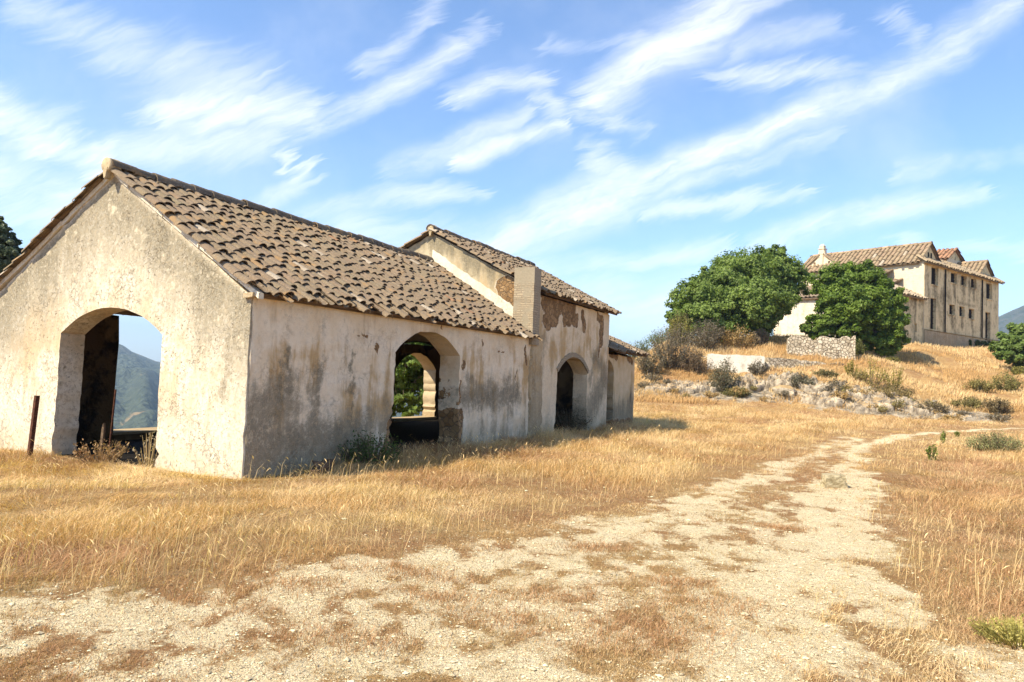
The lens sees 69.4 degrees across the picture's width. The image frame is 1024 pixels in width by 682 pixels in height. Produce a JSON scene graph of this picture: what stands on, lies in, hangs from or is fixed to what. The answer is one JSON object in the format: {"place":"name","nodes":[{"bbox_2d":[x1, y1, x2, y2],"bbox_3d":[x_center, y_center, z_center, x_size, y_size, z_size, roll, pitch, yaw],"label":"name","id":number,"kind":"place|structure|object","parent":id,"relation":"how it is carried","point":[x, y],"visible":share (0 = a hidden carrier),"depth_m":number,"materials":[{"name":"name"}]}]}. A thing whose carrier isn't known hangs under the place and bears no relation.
{"place":"outdoors","nodes":[
{"label":"outdoors","id":0,"kind":"place"},
{"bbox_2d":[0,336,1023,681],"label":"ground","id":1,"kind":"structure","parent":0,"point":[420,430],"depth_m":6.11,"materials":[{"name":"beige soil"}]},
{"bbox_2d":[0,216,24,273],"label":"broadleaf tree","id":2,"kind":"object","parent":1,"relation":"on","point":[10,250],"visible":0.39,"depth_m":24.72,"materials":[{"name":"green plant"}]},
{"bbox_2d":[27,395,39,456],"bbox_3d":[-7.724,1.405,11.937,0.064,1.050,0.061,1,-6,30],"label":"fence post","id":3,"kind":"object","parent":1,"relation":"on","point":[34,416],"visible":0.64,"depth_m":11.92,"materials":[{"name":"wood"}]},
{"bbox_2d":[69,438,132,464],"bbox_3d":[-6.497,1.765,11.824,0.784,0.429,1.273,1,-3,17],"label":"dry weed","id":4,"kind":"object","parent":1,"relation":"on","point":[106,457],"visible":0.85,"depth_m":11.60,"materials":[{"name":"brown plant"}]},
{"bbox_2d":[99,423,105,460],"bbox_3d":[-6.627,1.674,11.961,0.070,0.700,0.035,5,-1,30],"label":"wooden stake","id":5,"kind":"object","parent":1,"relation":"on","point":[103,431],"visible":0.62,"depth_m":11.95,"materials":[{"name":"brown wood"}]},
{"bbox_2d":[109,389,116,447],"bbox_3d":[-6.841,1.438,12.655,0.040,1.220,0.031,4,-3,0],"label":"iron rod","id":6,"kind":"object","parent":1,"relation":"on","point":[113,409],"visible":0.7,"depth_m":12.65,"materials":[{"name":"metal"}]},
{"bbox_2d":[133,431,157,466],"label":"dry weed","id":7,"kind":"object","parent":1,"relation":"on","point":[148,454],"visible":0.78,"depth_m":11.49,"materials":[{"name":"beige plant"}]},
{"bbox_2d":[309,459,334,475],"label":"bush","id":8,"kind":"object","parent":1,"relation":"on","point":[325,464],"visible":0.72,"depth_m":11.25,"materials":[{"name":"brown plant"}]},
{"bbox_2d":[0,157,651,479],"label":"abandoned barn","id":9,"kind":"structure","parent":1,"relation":"on","point":[286,336],"depth_m":12.77,"materials":[{"name":"paint"}]},
{"bbox_2d":[336,427,405,466],"bbox_3d":[-2.425,1.825,12.544,1.328,0.755,0.994,2,-3,0],"label":"shrub","id":10,"kind":"object","parent":1,"relation":"on","point":[365,455],"visible":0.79,"depth_m":12.48,"materials":[{"name":"green plant"}]},
{"bbox_2d":[392,342,430,416],"bbox_3d":[-4.202,0.444,30.489,5.759,6.324,5.301,2,-3,0],"label":"broadleaf tree","id":11,"kind":"object","parent":1,"relation":"on","point":[409,377],"visible":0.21,"depth_m":28.77,"materials":[{"name":"green plant"}]},
{"bbox_2d":[390,440,476,453],"bbox_3d":[-1.558,2.125,14.642,1.764,0.360,0.495,2,-3,0],"label":"dry weed","id":12,"kind":"object","parent":1,"relation":"on","point":[435,448],"visible":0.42,"depth_m":14.63,"materials":[{"name":"brown plant"}]},
{"bbox_2d":[0,362,1023,681],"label":"dry grass","id":13,"kind":"structure","parent":1,"relation":"on","point":[646,444],"depth_m":9.76,"materials":[{"name":"yellow plant"}]},
{"bbox_2d":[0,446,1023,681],"bbox_3d":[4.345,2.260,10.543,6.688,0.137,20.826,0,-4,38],"label":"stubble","id":14,"kind":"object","parent":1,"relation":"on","point":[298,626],"visible":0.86,"depth_m":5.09,"materials":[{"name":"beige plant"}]},
{"bbox_2d":[195,520,843,666],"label":"plants","id":15,"kind":"object","parent":1,"relation":"on","point":[466,616],"visible":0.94,"depth_m":5.17,"materials":[{"name":"brown plant"}]},
{"bbox_2d":[554,400,594,431],"bbox_3d":[1.684,2.288,22.261,1.727,1.022,0.973,2,-3,0],"label":"dry weed","id":16,"kind":"object","parent":1,"relation":"on","point":[564,419],"visible":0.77,"depth_m":22.20,"materials":[{"name":"green plant"}]},
{"bbox_2d":[628,340,652,356],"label":"bush","id":17,"kind":"object","parent":1,"relation":"on","point":[643,345],"visible":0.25,"depth_m":61.75,"materials":[{"name":"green plant"}]},
{"bbox_2d":[637,381,651,387],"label":"dry tuft","id":18,"kind":"object","parent":1,"relation":"on","point":[644,385],"visible":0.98,"depth_m":51.50,"materials":[{"name":"brown plant"}]},
{"bbox_2d":[635,347,666,374],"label":"bush","id":19,"kind":"object","parent":1,"relation":"on","point":[646,366],"visible":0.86,"depth_m":55.23,"materials":[{"name":"brown plant"}]},
{"bbox_2d":[642,372,662,380],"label":"dry tuft","id":20,"kind":"object","parent":1,"relation":"on","point":[649,376],"visible":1,"depth_m":53.29,"materials":[{"name":"brown plant"}]},
{"bbox_2d":[644,328,666,346],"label":"bush","id":21,"kind":"object","parent":1,"relation":"on","point":[653,336],"visible":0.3,"depth_m":66.07,"materials":[{"name":"green plant"}]},
{"bbox_2d":[645,383,670,392],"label":"rock outcrop","id":22,"kind":"object","parent":1,"relation":"on","point":[658,386],"visible":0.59,"depth_m":50.89,"materials":[{"name":"stone"}]},
{"bbox_2d":[660,378,676,383],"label":"dry tuft","id":23,"kind":"object","parent":1,"relation":"on","point":[665,381],"visible":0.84,"depth_m":52.43,"materials":[{"name":"brown plant"}]},
{"bbox_2d":[649,322,701,368],"bbox_3d":[12.561,0.284,56.615,4.232,3.835,3.587,2,-3,0],"label":"bush","id":24,"kind":"object","parent":1,"relation":"on","point":[671,356],"visible":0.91,"depth_m":56.06,"materials":[{"name":"brown plant"}]},
{"bbox_2d":[664,311,695,345],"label":"bush","id":25,"kind":"object","parent":1,"relation":"on","point":[677,323],"visible":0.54,"depth_m":61.00,"materials":[{"name":"green plant"}]},
{"bbox_2d":[667,380,704,393],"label":"rock outcrop","id":26,"kind":"object","parent":1,"relation":"on","point":[687,386],"visible":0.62,"depth_m":51.17,"materials":[{"name":"stone"}]},
{"bbox_2d":[678,348,716,373],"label":"bush","id":27,"kind":"object","parent":1,"relation":"on","point":[696,365],"visible":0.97,"depth_m":54.91,"materials":[{"name":"brown plant"}]},
{"bbox_2d":[683,318,728,348],"bbox_3d":[15.900,-0.603,60.495,3.542,2.602,3.340,4,-3,-36],"label":"bush","id":28,"kind":"object","parent":1,"relation":"on","point":[700,335],"visible":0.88,"depth_m":60.36,"materials":[{"name":"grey plant"}]},
{"bbox_2d":[696,380,721,392],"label":"rock outcrop","id":29,"kind":"object","parent":1,"relation":"on","point":[707,386],"visible":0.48,"depth_m":51.31,"materials":[{"name":"stone"}]},
{"bbox_2d":[702,390,718,396],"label":"dry tuft","id":30,"kind":"object","parent":1,"relation":"on","point":[708,394],"visible":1,"depth_m":49.69,"materials":[{"name":"beige plant"}]},
{"bbox_2d":[707,357,740,392],"bbox_3d":[14.698,2.334,51.414,2.320,2.681,1.918,4,-3,-32],"label":"bush","id":31,"kind":"object","parent":1,"relation":"on","point":[723,379],"visible":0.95,"depth_m":51.33,"materials":[{"name":"green plant"}]},
{"bbox_2d":[705,353,764,372],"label":"wall","id":32,"kind":"structure","parent":1,"relation":"on","point":[741,363],"depth_m":55.82,"materials":[{"name":"white paint"}]},
{"bbox_2d":[720,386,751,397],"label":"bush","id":33,"kind":"object","parent":1,"relation":"on","point":[724,392],"visible":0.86,"depth_m":50.28,"materials":[{"name":"green plant"}]},
{"bbox_2d":[715,324,758,348],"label":"bush","id":34,"kind":"object","parent":1,"relation":"on","point":[737,340],"visible":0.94,"depth_m":60.88,"materials":[{"name":"brown plant"}]},
{"bbox_2d":[664,244,812,342],"bbox_3d":[21.012,-4.413,65.983,15.836,10.292,9.729,4,-3,-30],"label":"broadleaf tree","id":35,"kind":"object","parent":1,"relation":"on","point":[762,287],"visible":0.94,"depth_m":63.64,"materials":[{"name":"green plant"}]},
{"bbox_2d":[731,386,748,395],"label":"dry tuft","id":36,"kind":"object","parent":1,"relation":"on","point":[735,390],"visible":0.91,"depth_m":50.16,"materials":[{"name":"brown plant"}]},
{"bbox_2d":[735,373,764,392],"bbox_3d":[16.686,3.170,52.014,2.814,1.953,1.922,2,-3,0],"label":"rock outcrop","id":37,"kind":"object","parent":1,"relation":"on","point":[760,385],"visible":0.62,"depth_m":51.56,"materials":[{"name":"stone"}]},
{"bbox_2d":[747,359,769,375],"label":"bush","id":38,"kind":"object","parent":1,"relation":"on","point":[754,369],"visible":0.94,"depth_m":54.05,"materials":[{"name":"grey plant"}]},
{"bbox_2d":[751,329,770,345],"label":"bush","id":39,"kind":"object","parent":1,"relation":"on","point":[759,335],"visible":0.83,"depth_m":61.43,"materials":[{"name":"brown plant"}]},
{"bbox_2d":[765,370,799,390],"bbox_3d":[18.845,3.074,51.781,3.084,2.085,2.179,2,-3,0],"label":"rock outcrop","id":40,"kind":"object","parent":1,"relation":"on","point":[781,379],"visible":0.48,"depth_m":51.37,"materials":[{"name":"stone"}]},
{"bbox_2d":[777,391,788,396],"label":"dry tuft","id":41,"kind":"object","parent":1,"relation":"on","point":[784,393],"visible":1,"depth_m":49.66,"materials":[{"name":"brown plant"}]},
{"bbox_2d":[772,385,796,396],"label":"boulder","id":42,"kind":"object","parent":1,"relation":"on","point":[786,388],"visible":0.72,"depth_m":50.27,"materials":[{"name":"stone"}]},
{"bbox_2d":[796,389,803,395],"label":"boulder","id":43,"kind":"object","parent":1,"relation":"on","point":[800,392],"visible":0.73,"depth_m":50.03,"materials":[{"name":"stone"}]},
{"bbox_2d":[787,369,814,388],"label":"bush","id":44,"kind":"object","parent":1,"relation":"on","point":[796,379],"visible":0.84,"depth_m":50.72,"materials":[{"name":"green plant"}]},
{"bbox_2d":[765,357,843,367],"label":"stone wall","id":45,"kind":"structure","parent":1,"relation":"on","point":[783,362],"depth_m":56.66,"materials":[{"name":"grey stone"}]},
{"bbox_2d":[793,375,831,392],"bbox_3d":[20.585,3.318,51.006,3.174,1.936,2.153,1,-3,24],"label":"rock outcrop","id":46,"kind":"object","parent":1,"relation":"on","point":[810,388],"visible":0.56,"depth_m":50.27,"materials":[{"name":"stone"}]},
{"bbox_2d":[786,335,855,359],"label":"stone wall","id":47,"kind":"structure","parent":1,"relation":"on","point":[834,348],"depth_m":58.79,"materials":[{"name":"grey stone"}]},
{"bbox_2d":[801,391,844,407],"bbox_3d":[20.579,4.138,48.989,3.182,1.707,2.106,1,-3,24],"label":"rock outcrop","id":48,"kind":"object","parent":1,"relation":"on","point":[823,399],"visible":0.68,"depth_m":48.55,"materials":[{"name":"stone"}]},
{"bbox_2d":[829,389,852,399],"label":"dry tuft","id":49,"kind":"object","parent":48,"relation":"on","point":[844,395],"visible":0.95,"depth_m":48.60,"materials":[{"name":"beige plant"}]},
{"bbox_2d":[812,368,838,377],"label":"bush","id":50,"kind":"object","parent":1,"relation":"on","point":[823,372],"visible":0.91,"depth_m":53.15,"materials":[{"name":"green plant"}]},
{"bbox_2d":[634,333,1023,412],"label":"hillside grass","id":51,"kind":"structure","parent":1,"relation":"on","point":[964,352],"depth_m":56.63,"materials":[{"name":"yellow plant"}]},
{"bbox_2d":[821,381,847,392],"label":"bush","id":52,"kind":"object","parent":1,"relation":"on","point":[831,387],"visible":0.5,"depth_m":49.70,"materials":[{"name":"green plant"}]},
{"bbox_2d":[826,378,849,384],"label":"dry tuft","id":53,"kind":"object","parent":1,"relation":"on","point":[835,380],"visible":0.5,"depth_m":50.47,"materials":[{"name":"beige plant"}]},
{"bbox_2d":[840,384,852,391],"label":"dry tuft","id":54,"kind":"object","parent":1,"relation":"on","point":[847,387],"visible":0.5,"depth_m":49.23,"materials":[{"name":"brown plant"}]},
{"bbox_2d":[827,381,870,400],"bbox_3d":[22.670,3.680,49.817,3.370,1.922,2.222,1,-3,18],"label":"rock outcrop","id":55,"kind":"object","parent":1,"relation":"on","point":[858,395],"visible":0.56,"depth_m":49.06,"materials":[{"name":"stone"}]},
{"bbox_2d":[773,269,928,344],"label":"outbuilding","id":56,"kind":"structure","parent":1,"relation":"on","point":[792,322],"depth_m":77.57,"materials":[{"name":"paint"}]},
{"bbox_2d":[844,360,858,374],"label":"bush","id":57,"kind":"object","parent":1,"relation":"on","point":[851,369],"visible":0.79,"depth_m":53.99,"materials":[{"name":"green plant"}]},
{"bbox_2d":[799,259,911,356],"bbox_3d":[28.913,-2.795,62.206,9.213,8.294,6.498,2,-3,0],"label":"fig tree","id":58,"kind":"object","parent":1,"relation":"on","point":[864,302],"visible":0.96,"depth_m":61.11,"materials":[{"name":"green plant"}]},
{"bbox_2d":[848,371,868,379],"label":"dry tuft","id":59,"kind":"object","parent":1,"relation":"on","point":[857,375],"visible":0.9,"depth_m":52.63,"materials":[{"name":"yellow plant"}]},
{"bbox_2d":[855,338,866,356],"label":"bush","id":60,"kind":"object","parent":1,"relation":"on","point":[860,347],"visible":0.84,"depth_m":59.69,"materials":[{"name":"green plant"}]},
{"bbox_2d":[853,389,869,394],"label":"dry tuft","id":61,"kind":"object","parent":1,"relation":"on","point":[862,390],"visible":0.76,"depth_m":48.99,"materials":[{"name":"beige plant"}]},
{"bbox_2d":[845,397,893,413],"bbox_3d":[23.056,4.441,48.180,3.261,1.561,2.160,1,-3,18],"label":"rock outcrop","id":62,"kind":"object","parent":1,"relation":"on","point":[857,405],"visible":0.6,"depth_m":47.58,"materials":[{"name":"stone"}]},
{"bbox_2d":[867,403,880,407],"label":"dry tuft","id":63,"kind":"object","parent":1,"relation":"on","point":[876,405],"visible":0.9,"depth_m":47.34,"materials":[{"name":"beige plant"}]},
{"bbox_2d":[876,405,890,411],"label":"dry tuft","id":64,"kind":"object","parent":1,"relation":"on","point":[882,408],"visible":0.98,"depth_m":46.98,"materials":[{"name":"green plant"}]},
{"bbox_2d":[863,380,915,397],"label":"bush","id":65,"kind":"object","parent":1,"relation":"on","point":[904,393],"visible":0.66,"depth_m":49.10,"materials":[{"name":"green plant"}]},
{"bbox_2d":[870,388,912,407],"bbox_3d":[24.939,4.106,48.798,3.169,1.999,2.094,1,-3,23],"label":"rock outcrop","id":66,"kind":"object","parent":1,"relation":"on","point":[880,394],"visible":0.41,"depth_m":48.60,"materials":[{"name":"stone"}]},
{"bbox_2d":[873,397,882,402],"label":"boulder","id":67,"kind":"object","parent":66,"relation":"on","point":[878,399],"visible":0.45,"depth_m":48.32,"materials":[{"name":"stone"}]},
{"bbox_2d":[885,356,900,362],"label":"bush","id":68,"kind":"object","parent":1,"relation":"on","point":[892,359],"visible":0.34,"depth_m":59.92,"materials":[{"name":"green plant"}]},
{"bbox_2d":[888,397,911,408],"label":"dry tuft","id":69,"kind":"object","parent":1,"relation":"on","point":[894,404],"visible":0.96,"depth_m":47.54,"materials":[{"name":"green plant"}]},
{"bbox_2d":[801,241,1004,347],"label":"farmhouse","id":70,"kind":"object","parent":1,"relation":"on","point":[961,306],"visible":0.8,"depth_m":80.35,"materials":[{"name":"paint"}]},
{"bbox_2d":[930,299,936,330],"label":"door","id":71,"kind":"structure","parent":70,"relation":"in","point":[931,309],"depth_m":76.94,"materials":[{"name":"brown wood"}]},
{"bbox_2d":[931,268,938,286],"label":"window","id":72,"kind":"structure","parent":70,"relation":"in","point":[933,274],"depth_m":77.31,"materials":[{"name":"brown wood"}]},
{"bbox_2d":[949,305,955,315],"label":"window","id":73,"kind":"structure","parent":70,"relation":"in","point":[950,306],"depth_m":79.82,"materials":[{"name":"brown wood"}]},
{"bbox_2d":[950,273,957,284],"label":"window","id":74,"kind":"structure","parent":70,"relation":"in","point":[952,275],"depth_m":80.25,"materials":[{"name":"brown wood"}]},
{"bbox_2d":[959,307,965,317],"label":"window","id":75,"kind":"structure","parent":70,"relation":"in","point":[960,308],"depth_m":81.40,"materials":[{"name":"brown wood"}]},
{"bbox_2d":[961,276,967,287],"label":"window","id":76,"kind":"structure","parent":70,"relation":"in","point":[962,278],"depth_m":81.86,"materials":[{"name":"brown wood"}]},
{"bbox_2d":[985,313,987,340],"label":"door","id":77,"kind":"structure","parent":70,"relation":"in","point":[986,318],"depth_m":85.87,"materials":[{"name":"brown wood"}]},
{"bbox_2d":[986,284,992,300],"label":"window","id":78,"kind":"structure","parent":70,"relation":"in","point":[987,285],"depth_m":86.29,"materials":[{"name":"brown wood"}]},
{"bbox_2d":[900,397,933,416],"bbox_3d":[25.904,4.500,47.778,2.846,1.782,1.885,1,-3,23],"label":"rock outcrop","id":79,"kind":"object","parent":1,"relation":"on","point":[914,410],"visible":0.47,"depth_m":47.09,"materials":[{"name":"stone"}]},
{"bbox_2d":[922,399,941,407],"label":"dry tuft","id":80,"kind":"object","parent":79,"relation":"on","point":[930,402],"visible":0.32,"depth_m":47.71,"materials":[{"name":"brown plant"}]},
{"bbox_2d":[925,444,937,459],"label":"green weed","id":81,"kind":"object","parent":1,"relation":"on","point":[930,449],"visible":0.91,"depth_m":17.79,"materials":[{"name":"green plant"}]},
{"bbox_2d":[915,399,951,412],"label":"bush","id":82,"kind":"object","parent":1,"relation":"on","point":[937,407],"visible":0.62,"depth_m":47.08,"materials":[{"name":"brown plant"}]},
{"bbox_2d":[924,405,957,418],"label":"rock outcrop","id":83,"kind":"object","parent":1,"relation":"on","point":[938,415],"visible":0.27,"depth_m":46.64,"materials":[{"name":"stone"}]},
{"bbox_2d":[940,429,946,443],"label":"green weed","id":84,"kind":"object","parent":1,"relation":"on","point":[943,435],"visible":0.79,"depth_m":23.40,"materials":[{"name":"green plant"}]},
{"bbox_2d":[936,413,962,420],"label":"dry tuft","id":85,"kind":"object","parent":1,"relation":"on","point":[953,417],"visible":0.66,"depth_m":44.46,"materials":[{"name":"beige plant"}]},
{"bbox_2d":[960,414,971,418],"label":"rock outcrop","id":86,"kind":"object","parent":1,"relation":"on","point":[966,416],"visible":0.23,"depth_m":46.39,"materials":[{"name":"stone"}]},
{"bbox_2d":[954,410,970,414],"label":"dry tuft","id":87,"kind":"object","parent":86,"relation":"on","point":[961,412],"visible":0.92,"depth_m":46.87,"materials":[{"name":"brown plant"}]},
{"bbox_2d":[950,396,984,408],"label":"bush","id":88,"kind":"object","parent":1,"relation":"on","point":[970,402],"visible":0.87,"depth_m":48.59,"materials":[{"name":"green plant"}]},
{"bbox_2d":[963,406,973,411],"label":"dry tuft","id":89,"kind":"object","parent":1,"relation":"on","point":[967,409],"visible":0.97,"depth_m":47.50,"materials":[{"name":"beige plant"}]},
{"bbox_2d":[961,376,996,391],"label":"bush","id":90,"kind":"object","parent":1,"relation":"on","point":[978,385],"visible":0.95,"depth_m":52.78,"materials":[{"name":"green plant"}]},
{"bbox_2d":[969,339,990,346],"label":"shrub","id":91,"kind":"object","parent":1,"relation":"on","point":[980,343],"visible":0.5,"depth_m":82.86,"materials":[{"name":"green plant"}]},
{"bbox_2d":[963,429,1023,451],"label":"shrub","id":92,"kind":"object","parent":1,"relation":"on","point":[994,444],"visible":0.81,"depth_m":20.85,"materials":[{"name":"green plant"}]},
{"bbox_2d":[967,613,1023,648],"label":"grass tuft","id":93,"kind":"object","parent":1,"relation":"on","point":[1014,631],"visible":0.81,"depth_m":4.83,"materials":[{"name":"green plant"}]},
{"bbox_2d":[981,396,1015,413],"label":"bush","id":94,"kind":"object","parent":1,"relation":"on","point":[994,408],"visible":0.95,"depth_m":47.22,"materials":[{"name":"green plant"}]},
{"bbox_2d":[985,412,1012,421],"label":"dry tuft","id":95,"kind":"object","parent":1,"relation":"on","point":[998,417],"visible":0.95,"depth_m":43.93,"materials":[{"name":"brown plant"}]},
{"bbox_2d":[987,322,1023,367],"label":"broadleaf tree","id":96,"kind":"object","parent":1,"relation":"on","point":[1008,348],"visible":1,"depth_m":61.39,"materials":[{"name":"green plant"}]},
{"bbox_2d":[988,370,1023,391],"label":"bush","id":97,"kind":"object","parent":1,"relation":"on","point":[1012,384],"visible":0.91,"depth_m":53.60,"materials":[{"name":"green plant"}]},
{"bbox_2d":[1009,365,1023,374],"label":"bush","id":98,"kind":"object","parent":1,"relation":"on","point":[1016,370],"visible":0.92,"depth_m":59.95,"materials":[{"name":"green plant"}]},
{"bbox_2d":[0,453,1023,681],"bbox_3d":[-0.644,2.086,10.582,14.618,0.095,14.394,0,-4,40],"label":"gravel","id":99,"kind":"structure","parent":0,"point":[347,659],"depth_m":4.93,"materials":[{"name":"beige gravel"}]},
{"bbox_2d":[0,421,1023,637],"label":"tall grass","id":100,"kind":"structure","parent":0,"point":[343,506],"depth_m":7.65,"materials":[{"name":"plant"}]},
{"bbox_2d":[0,0,1023,361],"label":"sky","id":101,"kind":"structure","parent":0,"point":[614,148],"materials":[{"name":"blue"}]},
{"bbox_2d":[113,305,1023,428],"bbox_3d":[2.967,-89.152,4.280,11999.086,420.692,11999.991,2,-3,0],"label":"hills","id":102,"kind":"structure","parent":0,"point":[137,386],"depth_m":1248.58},
{"bbox_2d":[820,473,848,487],"bbox_3d":[5.314,2.318,12.238,0.416,0.243,0.292,0,-1,7],"label":"stone block","id":103,"kind":"object","parent":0,"point":[833,480],"depth_m":12.11,"materials":[{"name":"stone"}]},
{"bbox_2d":[856,354,888,387],"bbox_3d":[25.170,2.053,51.602,1.765,2.542,2.105,3,-3,-17],"label":"bush","id":104,"kind":"object","parent":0,"point":[873,375],"visible":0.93,"depth_m":51.28,"materials":[{"name":"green plant"}]},
{"bbox_2d":[883,366,904,388],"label":"bush","id":105,"kind":"object","parent":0,"point":[893,381],"visible":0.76,"depth_m":50.71,"materials":[{"name":"green plant"}]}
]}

